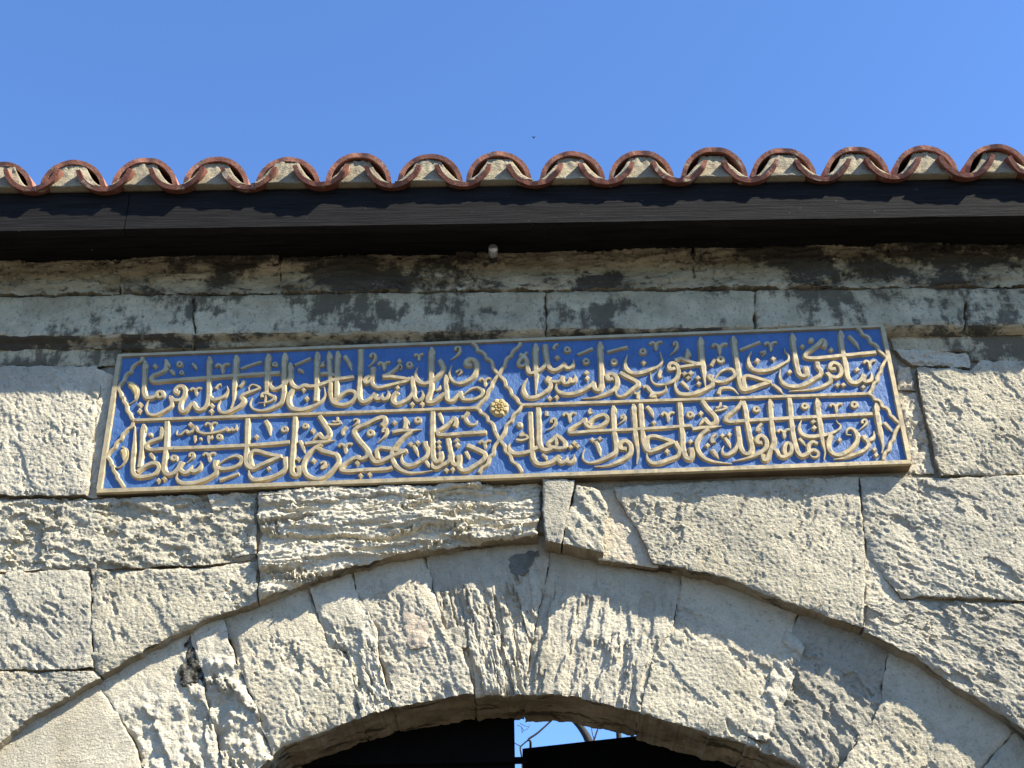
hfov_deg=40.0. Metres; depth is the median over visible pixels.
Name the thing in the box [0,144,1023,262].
tiled roof
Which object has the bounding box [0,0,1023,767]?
sky
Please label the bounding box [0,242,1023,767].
gate wall
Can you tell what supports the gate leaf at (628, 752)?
attached to the gate wall
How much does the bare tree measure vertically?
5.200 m
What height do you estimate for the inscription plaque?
0.469 m
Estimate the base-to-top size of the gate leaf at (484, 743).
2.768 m
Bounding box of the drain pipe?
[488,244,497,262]
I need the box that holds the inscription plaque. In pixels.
[96,324,911,497]
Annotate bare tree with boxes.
[515,721,621,767]
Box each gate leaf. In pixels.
[301,717,526,767]
[522,736,736,767]

